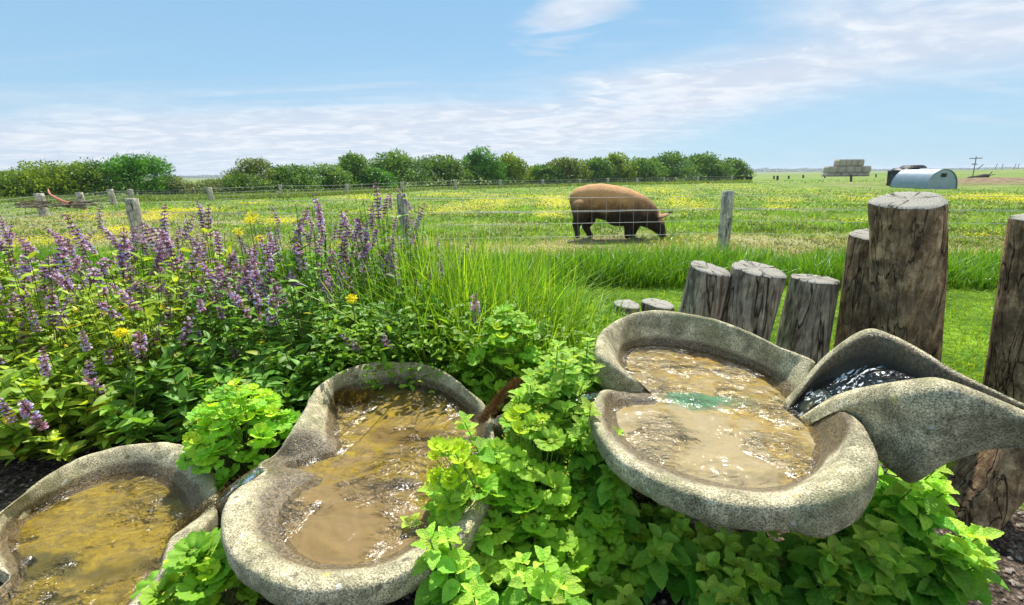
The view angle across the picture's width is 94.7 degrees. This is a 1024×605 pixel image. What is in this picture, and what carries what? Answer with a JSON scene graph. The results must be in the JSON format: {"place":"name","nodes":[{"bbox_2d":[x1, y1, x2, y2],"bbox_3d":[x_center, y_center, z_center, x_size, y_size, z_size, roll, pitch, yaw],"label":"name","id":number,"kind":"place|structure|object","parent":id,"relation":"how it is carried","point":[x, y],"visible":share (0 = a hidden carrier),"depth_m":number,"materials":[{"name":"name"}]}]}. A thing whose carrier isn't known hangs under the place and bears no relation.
{"place":"outdoors","nodes":[
{"label":"outdoors","id":0,"kind":"place"},
{"bbox_2d":[243,200,642,424],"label":"tall grass","id":1,"kind":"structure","parent":0,"point":[474,275],"depth_m":2.59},
{"bbox_2d":[0,236,1002,289],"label":"long grass","id":2,"kind":"structure","parent":0,"point":[981,269],"depth_m":5.68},
{"bbox_2d":[8,280,996,476],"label":"lawn grass","id":3,"kind":"structure","parent":0,"point":[955,369],"depth_m":3.94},
{"bbox_2d":[0,169,1023,604],"bbox_3d":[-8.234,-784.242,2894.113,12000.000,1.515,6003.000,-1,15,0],"label":"ground","id":4,"kind":"structure","parent":0,"point":[1002,181],"depth_m":11.48,"materials":[{"name":"plant"}]},
{"bbox_2d":[0,169,43,196],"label":"hedge tree","id":5,"kind":"object","parent":4,"relation":"on","point":[3,175],"visible":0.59,"depth_m":30.95,"materials":[{"name":"green plant"}]},
{"bbox_2d":[0,349,47,431],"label":"sage bush","id":6,"kind":"object","parent":4,"relation":"on","point":[6,359],"visible":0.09,"depth_m":2.34,"materials":[{"name":"green plant"}]},
{"bbox_2d":[0,287,49,357],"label":"sage bush","id":7,"kind":"object","parent":4,"relation":"on","point":[13,314],"visible":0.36,"depth_m":2.74,"materials":[{"name":"purple plant"}]},
{"bbox_2d":[0,168,50,196],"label":"hedge tree","id":8,"kind":"object","parent":4,"relation":"on","point":[20,183],"visible":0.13,"depth_m":31.57,"materials":[{"name":"green plant"}]},
{"bbox_2d":[0,159,105,197],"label":"hedge tree","id":9,"kind":"object","parent":4,"relation":"on","point":[36,174],"visible":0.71,"depth_m":30.84,"materials":[{"name":"green plant"}]},
{"bbox_2d":[0,213,106,351],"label":"sage bush","id":10,"kind":"object","parent":4,"relation":"on","point":[10,259],"visible":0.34,"depth_m":3.01,"materials":[{"name":"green plant"}]},
{"bbox_2d":[14,200,103,209],"bbox_3d":[-14.130,-3.043,14.728,2.487,0.323,0.321,-1,15,0],"label":"brushwood pile","id":11,"kind":"object","parent":4,"relation":"on","point":[77,204],"visible":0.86,"depth_m":14.68,"materials":[{"name":"brown plant"}]},
{"bbox_2d":[0,236,119,381],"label":"sage bush","id":12,"kind":"object","parent":4,"relation":"on","point":[34,331],"visible":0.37,"depth_m":2.57,"materials":[{"name":"green plant"}]},
{"bbox_2d":[0,346,163,465],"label":"sage bush","id":13,"kind":"object","parent":4,"relation":"on","point":[50,418],"visible":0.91,"depth_m":2.11,"materials":[{"name":"green plant"}]},
{"bbox_2d":[44,157,133,196],"bbox_3d":[-28.824,-8.484,32.165,5.937,2.957,3.620,-1,15,0],"label":"hedge tree","id":14,"kind":"object","parent":4,"relation":"on","point":[85,166],"visible":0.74,"depth_m":31.63,"materials":[{"name":"green plant"}]},
{"bbox_2d":[20,206,190,358],"bbox_3d":[-2.562,-0.064,3.035,0.916,1.092,0.896,-1,15,0],"label":"sage bush","id":15,"kind":"object","parent":4,"relation":"on","point":[77,260],"visible":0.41,"depth_m":2.96,"materials":[{"name":"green plant"}]},
{"bbox_2d":[0,187,213,218],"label":"field fence","id":16,"kind":"object","parent":4,"relation":"on","point":[80,196],"visible":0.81,"depth_m":19.56,"materials":[{"name":"wood"}]},
{"bbox_2d":[0,442,219,604],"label":"flowform basin","id":17,"kind":"object","parent":4,"relation":"on","point":[116,550],"visible":0.91,"depth_m":1.61,"materials":[{"name":"stone"}]},
{"bbox_2d":[0,471,190,604],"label":"water","id":18,"kind":"structure","parent":17,"relation":"in","point":[108,484],"depth_m":1.51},
{"bbox_2d":[111,327,135,413],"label":"yellow flower","id":19,"kind":"object","parent":4,"relation":"on","point":[124,332],"visible":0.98,"depth_m":2.07,"materials":[{"name":"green plant"}]},
{"bbox_2d":[82,151,179,195],"bbox_3d":[-26.436,-8.934,33.033,5.733,3.284,4.364,-1,15,0],"label":"hedge tree","id":20,"kind":"object","parent":4,"relation":"on","point":[133,168],"visible":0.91,"depth_m":32.56,"materials":[{"name":"green plant"}]},
{"bbox_2d":[35,227,238,401],"bbox_3d":[-2.032,0.109,2.534,0.855,1.011,0.870,-1,15,0],"label":"sage bush","id":21,"kind":"object","parent":4,"relation":"on","point":[107,342],"visible":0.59,"depth_m":2.42,"materials":[{"name":"green plant"}]},
{"bbox_2d":[137,174,195,195],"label":"hedge shrub","id":22,"kind":"object","parent":4,"relation":"on","point":[175,187],"visible":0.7,"depth_m":33.45,"materials":[{"name":"green plant"}]},
{"bbox_2d":[87,329,254,445],"bbox_3d":[-1.613,0.424,2.333,0.804,0.500,0.763,8,17,29],"label":"sage bush","id":23,"kind":"object","parent":4,"relation":"on","point":[180,391],"visible":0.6,"depth_m":2.21,"materials":[{"name":"green plant"}]},
{"bbox_2d":[130,527,263,604],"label":"lady mantle","id":24,"kind":"object","parent":4,"relation":"on","point":[198,567],"visible":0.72,"depth_m":1.28,"materials":[{"name":"green plant"}]},
{"bbox_2d":[126,200,290,346],"bbox_3d":[-1.939,-0.085,3.034,0.922,1.121,0.860,-6,16,-21],"label":"sage bush","id":25,"kind":"object","parent":4,"relation":"on","point":[204,255],"visible":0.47,"depth_m":2.92,"materials":[{"name":"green plant"}]},
{"bbox_2d":[182,178,239,194],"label":"hedge shrub","id":26,"kind":"object","parent":4,"relation":"on","point":[201,185],"visible":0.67,"depth_m":34.14,"materials":[{"name":"green plant"}]},
{"bbox_2d":[123,259,303,387],"bbox_3d":[-1.567,0.176,2.617,0.871,0.828,0.831,-1,15,0],"label":"sage bush","id":27,"kind":"object","parent":4,"relation":"on","point":[212,333],"visible":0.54,"depth_m":2.50,"materials":[{"name":"green plant"}]},
{"bbox_2d":[175,377,301,490],"bbox_3d":[-1.111,0.531,1.952,0.471,0.477,0.494,-1,15,0],"label":"lady mantle","id":28,"kind":"object","parent":4,"relation":"on","point":[201,448],"visible":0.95,"depth_m":1.85,"materials":[{"name":"green plant"}]},
{"bbox_2d":[213,172,274,193],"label":"hedge shrub","id":29,"kind":"object","parent":4,"relation":"on","point":[252,184],"visible":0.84,"depth_m":34.98,"materials":[{"name":"green plant"}]},
{"bbox_2d":[214,155,275,193],"bbox_3d":[-20.636,-9.958,36.966,4.746,3.077,3.336,-1,15,0],"label":"hedge tree","id":30,"kind":"object","parent":4,"relation":"on","point":[254,167],"visible":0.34,"depth_m":36.59,"materials":[{"name":"green plant"}]},
{"bbox_2d":[178,343,339,455],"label":"sage bush","id":31,"kind":"object","parent":4,"relation":"on","point":[263,378],"visible":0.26,"depth_m":2.21,"materials":[{"name":"green plant"}]},
{"bbox_2d":[213,193,373,350],"bbox_3d":[-1.355,-0.118,3.085,0.954,1.147,0.913,-1,15,0],"label":"sage bush","id":32,"kind":"object","parent":4,"relation":"on","point":[301,257],"visible":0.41,"depth_m":2.91,"materials":[{"name":"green plant"}]},
{"bbox_2d":[261,163,326,192],"bbox_3d":[-17.540,-9.905,37.862,5.952,2.537,4.613,-1,15,0],"label":"hedge tree","id":33,"kind":"object","parent":4,"relation":"on","point":[293,176],"visible":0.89,"depth_m":37.27,"materials":[{"name":"green plant"}]},
{"bbox_2d":[225,261,394,408],"bbox_3d":[-1.040,0.200,2.527,0.851,0.819,0.834,-7,17,-23],"label":"sage bush","id":34,"kind":"object","parent":4,"relation":"on","point":[279,358],"visible":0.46,"depth_m":2.41,"materials":[{"name":"green plant"}]},
{"bbox_2d":[287,162,362,190],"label":"hedge tree","id":35,"kind":"object","parent":4,"relation":"on","point":[337,177],"visible":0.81,"depth_m":40.16,"materials":[{"name":"green plant"}]},
{"bbox_2d":[333,150,372,188],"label":"hedge tree","id":36,"kind":"object","parent":4,"relation":"on","point":[353,164],"visible":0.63,"depth_m":42.66,"materials":[{"name":"green plant"}]},
{"bbox_2d":[345,293,360,367],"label":"yellow flower","id":37,"kind":"object","parent":4,"relation":"on","point":[351,296],"visible":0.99,"depth_m":2.13,"materials":[{"name":"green plant"}]},
{"bbox_2d":[215,361,494,604],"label":"flowform basin","id":38,"kind":"object","parent":4,"relation":"on","point":[324,550],"visible":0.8,"depth_m":1.45,"materials":[{"name":"stone"}]},
{"bbox_2d":[152,468,252,549],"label":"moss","id":39,"kind":"object","parent":38,"relation":"on","point":[205,506],"visible":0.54,"depth_m":1.61,"materials":[{"name":"green plant"}]},
{"bbox_2d":[217,468,259,502],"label":"water","id":40,"kind":"structure","parent":38,"relation":"in","point":[252,474],"depth_m":1.66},
{"bbox_2d":[335,387,376,405],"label":"moss","id":41,"kind":"object","parent":38,"relation":"on","point":[349,397],"visible":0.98,"depth_m":2.08,"materials":[{"name":"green plant"}]},
{"bbox_2d":[279,385,480,540],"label":"water","id":42,"kind":"structure","parent":38,"relation":"in","point":[382,489],"depth_m":1.71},
{"bbox_2d":[0,178,752,202],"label":"hedge grass","id":43,"kind":"structure","parent":4,"relation":"on","point":[217,196],"depth_m":32.86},
{"bbox_2d":[350,167,404,188],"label":"hedge shrub","id":44,"kind":"object","parent":4,"relation":"on","point":[379,177],"visible":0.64,"depth_m":43.30,"materials":[{"name":"green plant"}]},
{"bbox_2d":[322,182,470,323],"bbox_3d":[-0.730,-0.151,3.046,0.944,1.219,0.916,-1,15,0],"label":"sage bush","id":45,"kind":"object","parent":4,"relation":"on","point":[359,231],"visible":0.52,"depth_m":2.85,"materials":[{"name":"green plant"}]},
{"bbox_2d":[365,148,442,187],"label":"hedge tree","id":46,"kind":"object","parent":4,"relation":"on","point":[397,165],"visible":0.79,"depth_m":46.21,"materials":[{"name":"green plant"}]},
{"bbox_2d":[337,259,481,384],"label":"sage bush","id":47,"kind":"object","parent":4,"relation":"on","point":[400,334],"visible":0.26,"depth_m":2.35,"materials":[{"name":"green plant"}]},
{"bbox_2d":[396,152,484,186],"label":"hedge tree","id":48,"kind":"object","parent":4,"relation":"on","point":[448,169],"visible":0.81,"depth_m":48.61,"materials":[{"name":"green plant"}]},
{"bbox_2d":[400,479,493,565],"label":"mint plant","id":49,"kind":"object","parent":4,"relation":"on","point":[483,544],"visible":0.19,"depth_m":1.30,"materials":[{"name":"green plant"}]},
{"bbox_2d":[411,521,486,604],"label":"mint plant","id":50,"kind":"object","parent":4,"relation":"on","point":[456,568],"visible":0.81,"depth_m":1.13,"materials":[{"name":"green plant"}]},
{"bbox_2d":[449,334,484,395],"bbox_3d":[-0.214,0.396,2.325,0.221,0.523,0.248,-1,15,0],"label":"lady mantle","id":51,"kind":"object","parent":4,"relation":"on","point":[463,368],"visible":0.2,"depth_m":2.24,"materials":[{"name":"green plant"}]},
{"bbox_2d":[310,278,626,413],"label":"weeds","id":52,"kind":"object","parent":4,"relation":"on","point":[455,331],"visible":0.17,"depth_m":2.24,"materials":[{"name":"green plant"}]},
{"bbox_2d":[416,434,524,564],"bbox_3d":[-0.121,0.623,1.415,0.321,0.561,0.309,-1,15,0],"label":"lady mantle","id":53,"kind":"object","parent":4,"relation":"on","point":[486,480],"visible":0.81,"depth_m":1.32,"materials":[{"name":"green plant"}]},
{"bbox_2d":[449,576,498,604],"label":"mint plant","id":54,"kind":"object","parent":4,"relation":"on","point":[484,593],"visible":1,"depth_m":1.09,"materials":[{"name":"green plant"}]},
{"bbox_2d":[215,176,732,199],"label":"hedge fence","id":55,"kind":"object","parent":4,"relation":"on","point":[401,187],"visible":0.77,"depth_m":41.59,"materials":[{"name":"metal"}]},
{"bbox_2d":[452,410,516,489],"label":"mint plant","id":56,"kind":"object","parent":4,"relation":"on","point":[486,454],"visible":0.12,"depth_m":1.46,"materials":[{"name":"green plant"}]},
{"bbox_2d":[459,144,510,186],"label":"hedge tree","id":57,"kind":"object","parent":4,"relation":"on","point":[489,169],"visible":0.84,"depth_m":50.38,"materials":[{"name":"green plant"}]},
{"bbox_2d":[471,551,530,601],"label":"mint plant","id":58,"kind":"object","parent":4,"relation":"on","point":[491,569],"visible":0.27,"depth_m":1.26,"materials":[{"name":"green plant"}]},
{"bbox_2d":[461,303,546,426],"bbox_3d":[-0.030,0.339,2.239,0.461,0.675,0.470,10,18,34],"label":"lady mantle","id":59,"kind":"object","parent":4,"relation":"on","point":[495,343],"visible":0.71,"depth_m":2.11,"materials":[{"name":"green plant"}]},
{"bbox_2d":[0,179,1023,256],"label":"pasture grass","id":60,"kind":"structure","parent":4,"relation":"on","point":[794,226],"depth_m":12.37,"materials":[{"name":"plant"}]},
{"bbox_2d":[0,191,1023,256],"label":"wire fence","id":61,"kind":"object","parent":4,"relation":"on","point":[133,212],"visible":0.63,"depth_m":6.98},
{"bbox_2d":[490,151,534,185],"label":"hedge tree","id":62,"kind":"object","parent":4,"relation":"on","point":[516,169],"visible":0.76,"depth_m":52.52,"materials":[{"name":"green plant"}]},
{"bbox_2d":[1,180,1023,249],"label":"buttercups","id":63,"kind":"object","parent":4,"relation":"on","point":[567,203],"visible":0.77,"depth_m":18.33,"materials":[{"name":"yellow plant"}]},
{"bbox_2d":[479,403,593,538],"bbox_3d":[0.078,0.587,1.524,0.412,0.570,0.410,-1,15,0],"label":"lady mantle","id":64,"kind":"object","parent":4,"relation":"on","point":[524,464],"visible":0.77,"depth_m":1.41,"materials":[{"name":"green plant"}]},
{"bbox_2d":[502,379,576,488],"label":"mint plant","id":65,"kind":"object","parent":4,"relation":"on","point":[560,414],"visible":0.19,"depth_m":1.57,"materials":[{"name":"green plant"}]},
{"bbox_2d":[488,486,601,603],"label":"lady mantle","id":66,"kind":"object","parent":4,"relation":"on","point":[572,548],"visible":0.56,"depth_m":1.32,"materials":[{"name":"green plant"}]},
{"bbox_2d":[498,545,591,604],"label":"mint plant","id":67,"kind":"object","parent":4,"relation":"on","point":[534,584],"visible":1,"depth_m":1.14,"materials":[{"name":"green plant"}]},
{"bbox_2d":[518,163,573,184],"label":"hedge shrub","id":68,"kind":"object","parent":4,"relation":"on","point":[545,173],"visible":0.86,"depth_m":56.52,"materials":[{"name":"green plant"}]},
{"bbox_2d":[520,339,604,430],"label":"mint plant","id":69,"kind":"object","parent":4,"relation":"on","point":[557,366],"visible":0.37,"depth_m":1.65,"materials":[{"name":"green plant"}]},
{"bbox_2d":[545,156,593,183],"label":"hedge tree","id":70,"kind":"object","parent":4,"relation":"on","point":[571,167],"visible":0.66,"depth_m":57.63,"materials":[{"name":"green plant"}]},
{"bbox_2d":[139,166,1023,178],"bbox_3d":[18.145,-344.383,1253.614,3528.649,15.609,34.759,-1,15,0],"label":"wood","id":71,"kind":"object","parent":4,"relation":"on","point":[757,170],"visible":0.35,"depth_m":1248.19,"materials":[{"name":"green plant"}]},
{"bbox_2d":[558,399,624,486],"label":"mint plant","id":72,"kind":"object","parent":4,"relation":"on","point":[586,457],"visible":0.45,"depth_m":1.46,"materials":[{"name":"green plant"}]},
{"bbox_2d":[574,337,610,391],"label":"mint plant","id":73,"kind":"object","parent":4,"relation":"on","point":[591,358],"visible":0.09,"depth_m":1.84,"materials":[{"name":"green plant"}]},
{"bbox_2d":[568,156,622,182],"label":"hedge tree","id":74,"kind":"object","parent":4,"relation":"on","point":[600,167],"visible":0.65,"depth_m":60.14,"materials":[{"name":"green plant"}]},
{"bbox_2d":[574,496,650,596],"bbox_3d":[0.267,0.735,1.439,0.377,0.325,0.308,-1,15,0],"label":"lady mantle","id":75,"kind":"object","parent":4,"relation":"on","point":[601,522],"visible":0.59,"depth_m":1.36,"materials":[{"name":"green plant"}]},
{"bbox_2d":[585,464,639,545],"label":"mint plant","id":76,"kind":"object","parent":4,"relation":"on","point":[611,486],"visible":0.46,"depth_m":1.38,"materials":[{"name":"green plant"}]},
{"bbox_2d":[584,546,645,604],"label":"mint plant","id":77,"kind":"object","parent":4,"relation":"on","point":[612,592],"visible":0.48,"depth_m":1.29,"materials":[{"name":"green plant"}]},
{"bbox_2d":[597,151,642,182],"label":"hedge tree","id":78,"kind":"object","parent":4,"relation":"on","point":[620,162],"visible":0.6,"depth_m":61.27,"materials":[{"name":"green plant"}]},
{"bbox_2d":[569,183,671,238],"bbox_3d":[2.175,-1.780,9.254,2.105,1.087,0.694,-1,15,0],"label":"pig","id":79,"kind":"object","parent":4,"relation":"on","point":[653,222],"visible":0.97,"depth_m":9.01},
{"bbox_2d":[613,299,639,317],"bbox_3d":[1.046,0.080,4.308,0.241,0.170,0.270,-1,15,0],"label":"stump","id":80,"kind":"object","parent":4,"relation":"on","point":[630,308],"visible":0.49,"depth_m":4.22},
{"bbox_2d":[621,156,670,181],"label":"hedge tree","id":81,"kind":"object","parent":4,"relation":"on","point":[650,171],"visible":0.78,"depth_m":62.24,"materials":[{"name":"green plant"}]},
{"bbox_2d":[641,298,674,311],"bbox_3d":[1.331,0.074,4.315,0.285,0.172,0.292,-1,15,0],"label":"stump","id":82,"kind":"object","parent":4,"relation":"on","point":[648,304],"visible":0.56,"depth_m":4.26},
{"bbox_2d":[626,501,698,604],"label":"mint plant","id":83,"kind":"object","parent":4,"relation":"on","point":[667,551],"visible":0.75,"depth_m":1.35,"materials":[{"name":"green plant"}]},
{"bbox_2d":[644,151,706,181],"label":"hedge tree","id":84,"kind":"object","parent":4,"relation":"on","point":[673,160],"visible":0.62,"depth_m":65.53,"materials":[{"name":"green plant"}]},
{"bbox_2d":[493,310,878,537],"bbox_3d":[0.620,0.536,1.670,1.006,0.699,1.149,-11,18,-33],"label":"flowform basin","id":85,"kind":"object","parent":4,"relation":"on","point":[831,492],"visible":0.94,"depth_m":1.41,"materials":[{"name":"stone"}]},
{"bbox_2d":[473,376,525,424],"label":"moss","id":86,"kind":"object","parent":85,"relation":"on","point":[489,411],"visible":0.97,"depth_m":1.82,"materials":[{"name":"plant"}]},
{"bbox_2d":[492,392,643,423],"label":"water","id":87,"kind":"structure","parent":85,"relation":"in","point":[497,420],"depth_m":1.74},
{"bbox_2d":[618,345,819,486],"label":"water","id":88,"kind":"structure","parent":85,"relation":"in","point":[778,394],"depth_m":1.61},
{"bbox_2d":[781,329,1023,482],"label":"flowform spout","id":89,"kind":"object","parent":85,"relation":"attached to","point":[931,414],"visible":0.94,"depth_m":1.18,"materials":[{"name":"stone"}]},
{"bbox_2d":[790,364,910,416],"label":"water","id":90,"kind":"structure","parent":89,"relation":"in","point":[851,371],"depth_m":1.45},
{"bbox_2d":[678,260,730,320],"bbox_3d":[0.942,0.215,2.497,0.331,0.858,0.268,-1,15,0],"label":"stump","id":91,"kind":"object","parent":4,"relation":"on","point":[705,289],"visible":0.44,"depth_m":2.34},
{"bbox_2d":[675,151,742,180],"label":"hedge tree","id":92,"kind":"object","parent":4,"relation":"on","point":[713,165],"visible":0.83,"depth_m":68.49,"materials":[{"name":"green plant"}]},
{"bbox_2d":[670,522,769,604],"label":"mint plant","id":93,"kind":"object","parent":4,"relation":"on","point":[714,577],"visible":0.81,"depth_m":1.32,"materials":[{"name":"green plant"}]},
{"bbox_2d":[720,156,756,179],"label":"hedge shrub","id":94,"kind":"object","parent":4,"relation":"on","point":[743,170],"visible":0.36,"depth_m":73.36,"materials":[{"name":"green plant"}]},
{"bbox_2d":[721,260,786,340],"bbox_3d":[1.165,0.220,2.472,0.385,0.858,0.271,-1,15,0],"label":"stump","id":95,"kind":"object","parent":4,"relation":"on","point":[753,296],"visible":0.46,"depth_m":2.32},
{"bbox_2d":[735,531,846,604],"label":"mint plant","id":96,"kind":"object","parent":4,"relation":"on","point":[795,585],"visible":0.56,"depth_m":1.33,"materials":[{"name":"green plant"}]},
{"bbox_2d":[775,274,839,365],"bbox_3d":[1.599,0.230,2.602,0.296,0.762,0.269,-1,15,0],"label":"stump","id":97,"kind":"object","parent":4,"relation":"on","point":[805,327],"visible":0.65,"depth_m":2.48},
{"bbox_2d":[822,173,833,176],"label":"straw bale","id":98,"kind":"object","parent":4,"relation":"on","point":[827,174],"visible":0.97,"depth_m":113.27},
{"bbox_2d":[823,166,836,172],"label":"straw bale","id":99,"kind":"object","parent":98,"relation":"on","point":[830,169],"visible":0.95,"depth_m":112.97},
{"bbox_2d":[833,229,869,347],"bbox_3d":[1.942,0.119,2.547,0.372,0.998,0.345,-1,15,0],"label":"stump","id":100,"kind":"object","parent":4,"relation":"on","point":[853,318],"visible":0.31,"depth_m":2.44,"materials":[{"name":"brown wood"}]},
{"bbox_2d":[777,513,930,604],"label":"mint plant","id":101,"kind":"object","parent":4,"relation":"on","point":[863,561],"visible":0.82,"depth_m":1.26,"materials":[{"name":"green plant"}]},
{"bbox_2d":[886,165,926,185],"bbox_3d":[29.180,-9.327,34.863,2.055,1.558,1.886,-1,15,0],"label":"covered heap","id":102,"kind":"object","parent":4,"relation":"on","point":[892,173],"visible":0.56,"depth_m":34.75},
{"bbox_2d":[868,191,948,361],"bbox_3d":[1.942,0.074,2.320,0.489,1.203,0.294,-1,15,0],"label":"stump","id":103,"kind":"object","parent":4,"relation":"on","point":[908,245],"visible":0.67,"depth_m":2.18,"materials":[{"name":"brown wood"}]},
{"bbox_2d":[861,460,959,546],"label":"mint plant","id":104,"kind":"object","parent":4,"relation":"on","point":[918,509],"visible":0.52,"depth_m":1.30,"materials":[{"name":"green plant"}]},
{"bbox_2d":[890,169,957,188],"bbox_3d":[28.051,-8.401,32.160,1.747,1.312,3.165,-3,15,-8],"label":"pig ark","id":105,"kind":"object","parent":4,"relation":"on","point":[929,178],"visible":0.98,"depth_m":31.34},
{"bbox_2d":[896,517,1010,604],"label":"mint plant","id":106,"kind":"object","parent":4,"relation":"on","point":[958,570],"visible":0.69,"depth_m":1.29,"materials":[{"name":"green plant"}]},
{"bbox_2d":[943,448,1023,541],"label":"support log","id":107,"kind":"object","parent":4,"relation":"on","point":[988,485],"visible":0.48,"depth_m":1.68,"materials":[{"name":"brown wood"}]},
{"bbox_2d":[982,213,1023,402],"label":"stump","id":108,"kind":"object","parent":4,"relation":"on","point":[1004,371],"visible":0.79,"depth_m":2.03,"materials":[{"name":"brown wood"}]},
{"bbox_2d":[0,419,1023,604],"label":"gravel","id":109,"kind":"structure","parent":0,"point":[1010,570],"depth_m":1.73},
{"bbox_2d":[0,0,1023,177],"label":"sky","id":110,"kind":"structure","parent":0,"point":[204,86],"materials":[{"name":"blue"}]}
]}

